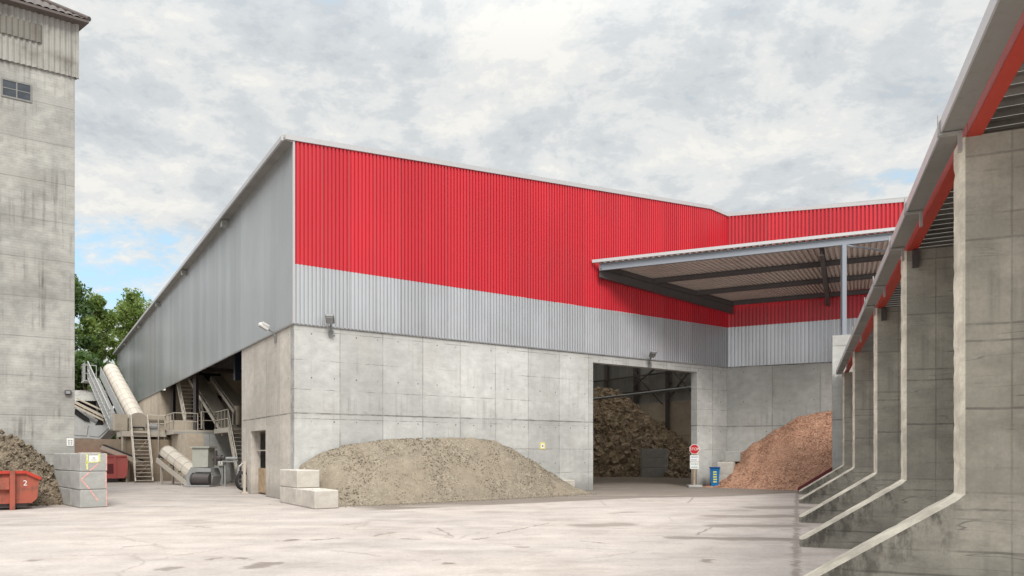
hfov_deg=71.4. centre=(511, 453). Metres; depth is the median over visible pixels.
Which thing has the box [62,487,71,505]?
concrete block
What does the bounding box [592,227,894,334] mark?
canopy
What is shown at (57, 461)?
concrete block
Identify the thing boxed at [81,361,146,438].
covered conveyor
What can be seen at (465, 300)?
production hall
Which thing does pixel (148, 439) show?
steel stair
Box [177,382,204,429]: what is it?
steel stair
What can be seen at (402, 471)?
gravel heap
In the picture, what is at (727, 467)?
concrete block
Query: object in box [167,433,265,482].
concrete plinth
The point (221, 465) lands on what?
control post
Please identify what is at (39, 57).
silo tower
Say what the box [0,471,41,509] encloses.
skip
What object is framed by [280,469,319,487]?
concrete block
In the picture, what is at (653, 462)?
concrete block
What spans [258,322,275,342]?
floodlight
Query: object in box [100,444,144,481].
belt conveyor
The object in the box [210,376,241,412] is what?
belt conveyor
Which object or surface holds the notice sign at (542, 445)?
attached to the production hall
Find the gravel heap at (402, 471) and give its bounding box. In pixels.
[268,437,595,506]
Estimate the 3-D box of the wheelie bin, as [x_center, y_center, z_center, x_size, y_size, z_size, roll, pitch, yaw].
[10.782,1.261,37.910,0.540,1.072,0.660,0,0,12]
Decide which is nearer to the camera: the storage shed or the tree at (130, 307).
the storage shed
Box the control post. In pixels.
[218,460,226,483]
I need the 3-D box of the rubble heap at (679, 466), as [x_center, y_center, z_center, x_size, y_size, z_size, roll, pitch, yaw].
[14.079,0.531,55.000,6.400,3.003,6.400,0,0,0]
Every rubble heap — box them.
[593,387,688,476]
[663,443,690,477]
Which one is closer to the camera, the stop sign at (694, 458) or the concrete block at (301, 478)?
the concrete block at (301, 478)
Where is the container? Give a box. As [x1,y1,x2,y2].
[106,455,127,481]
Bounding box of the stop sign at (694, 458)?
[687,444,701,487]
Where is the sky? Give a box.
[50,0,989,408]
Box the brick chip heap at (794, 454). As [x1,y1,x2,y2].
[702,410,831,489]
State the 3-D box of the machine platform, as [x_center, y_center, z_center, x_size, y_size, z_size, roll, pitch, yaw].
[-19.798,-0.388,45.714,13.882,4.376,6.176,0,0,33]
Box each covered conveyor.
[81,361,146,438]
[156,445,191,485]
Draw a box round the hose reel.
[235,461,247,492]
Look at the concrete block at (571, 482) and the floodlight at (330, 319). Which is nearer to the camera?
the floodlight at (330, 319)
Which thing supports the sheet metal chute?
on the ground
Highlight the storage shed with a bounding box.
[798,0,1023,575]
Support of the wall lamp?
attached to the silo tower
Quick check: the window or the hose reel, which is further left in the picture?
the window
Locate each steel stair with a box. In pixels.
[130,415,153,482]
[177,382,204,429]
[227,409,241,484]
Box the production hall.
[113,134,907,498]
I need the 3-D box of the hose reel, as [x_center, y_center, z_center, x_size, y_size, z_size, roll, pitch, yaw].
[-12.102,1.075,32.204,0.739,1.450,0.410,0,0,-34]
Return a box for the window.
[1,77,31,102]
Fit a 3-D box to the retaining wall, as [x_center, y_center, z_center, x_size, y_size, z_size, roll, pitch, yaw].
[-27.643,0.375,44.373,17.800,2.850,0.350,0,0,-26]
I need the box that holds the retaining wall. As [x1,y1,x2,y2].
[75,439,170,481]
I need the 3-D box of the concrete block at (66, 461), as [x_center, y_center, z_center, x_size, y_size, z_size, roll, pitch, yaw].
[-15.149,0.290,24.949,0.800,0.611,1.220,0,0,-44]
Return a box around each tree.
[75,274,96,354]
[75,292,122,435]
[75,350,134,438]
[98,287,152,364]
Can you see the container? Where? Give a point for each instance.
(117, 466)
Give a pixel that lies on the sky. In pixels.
(730, 106)
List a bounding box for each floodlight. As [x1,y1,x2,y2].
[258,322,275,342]
[325,314,334,336]
[648,350,656,366]
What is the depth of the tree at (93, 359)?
65.12 m
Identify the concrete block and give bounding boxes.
[54,453,62,469]
[54,470,62,486]
[62,453,71,470]
[62,470,70,487]
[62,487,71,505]
[71,452,106,470]
[71,471,106,489]
[71,489,106,507]
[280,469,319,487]
[280,486,296,504]
[296,488,337,508]
[564,479,574,486]
[640,449,667,457]
[640,458,667,467]
[640,468,667,476]
[717,462,735,473]
[719,474,727,481]
[725,451,741,461]
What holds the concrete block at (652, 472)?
on the ground
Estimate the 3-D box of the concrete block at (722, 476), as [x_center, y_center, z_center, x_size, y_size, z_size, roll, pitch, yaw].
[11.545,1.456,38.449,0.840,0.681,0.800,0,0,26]
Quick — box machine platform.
[117,409,265,481]
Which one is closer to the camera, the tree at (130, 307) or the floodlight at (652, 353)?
the floodlight at (652, 353)
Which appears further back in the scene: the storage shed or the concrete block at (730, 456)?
the concrete block at (730, 456)
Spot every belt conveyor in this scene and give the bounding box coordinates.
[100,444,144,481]
[187,375,240,435]
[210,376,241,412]
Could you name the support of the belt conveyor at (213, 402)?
on the machine platform
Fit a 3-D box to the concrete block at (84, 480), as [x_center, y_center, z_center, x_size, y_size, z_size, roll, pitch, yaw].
[-14.294,0.890,24.058,0.800,0.611,1.226,0,0,-44]
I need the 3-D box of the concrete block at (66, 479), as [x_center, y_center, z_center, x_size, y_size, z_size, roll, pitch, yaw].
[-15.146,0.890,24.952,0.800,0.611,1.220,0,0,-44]
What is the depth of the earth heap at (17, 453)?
25.45 m
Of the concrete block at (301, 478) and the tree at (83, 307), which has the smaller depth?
the concrete block at (301, 478)
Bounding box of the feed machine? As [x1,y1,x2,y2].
[183,446,240,486]
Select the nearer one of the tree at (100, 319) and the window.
the window
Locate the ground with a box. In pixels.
[0,477,850,575]
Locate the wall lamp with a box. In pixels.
[65,390,71,394]
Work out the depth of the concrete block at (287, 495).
25.27 m
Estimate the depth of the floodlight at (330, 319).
26.73 m
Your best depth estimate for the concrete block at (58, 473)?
25.43 m
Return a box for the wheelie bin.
[709,467,719,485]
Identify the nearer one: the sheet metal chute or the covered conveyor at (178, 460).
the covered conveyor at (178, 460)
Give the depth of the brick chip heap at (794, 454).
36.59 m
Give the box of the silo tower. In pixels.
[0,0,90,467]
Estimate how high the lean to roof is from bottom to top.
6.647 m
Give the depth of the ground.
15.61 m
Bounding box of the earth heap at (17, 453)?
[0,429,63,505]
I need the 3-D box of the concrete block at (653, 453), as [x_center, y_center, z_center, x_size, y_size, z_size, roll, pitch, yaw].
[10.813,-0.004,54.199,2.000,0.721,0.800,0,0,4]
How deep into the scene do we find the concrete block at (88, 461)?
23.64 m
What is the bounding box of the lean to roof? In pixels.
[75,390,112,437]
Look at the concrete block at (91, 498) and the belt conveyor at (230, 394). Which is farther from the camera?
the belt conveyor at (230, 394)
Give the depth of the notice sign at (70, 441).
26.91 m
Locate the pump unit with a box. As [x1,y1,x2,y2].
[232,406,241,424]
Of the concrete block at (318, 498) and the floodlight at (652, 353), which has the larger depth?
the floodlight at (652, 353)
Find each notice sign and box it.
[67,438,73,445]
[540,443,544,448]
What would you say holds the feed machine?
on the ground
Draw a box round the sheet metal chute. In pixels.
[75,398,115,438]
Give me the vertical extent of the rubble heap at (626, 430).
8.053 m
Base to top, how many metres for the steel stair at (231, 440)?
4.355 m
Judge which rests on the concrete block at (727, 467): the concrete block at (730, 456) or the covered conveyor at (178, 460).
the concrete block at (730, 456)

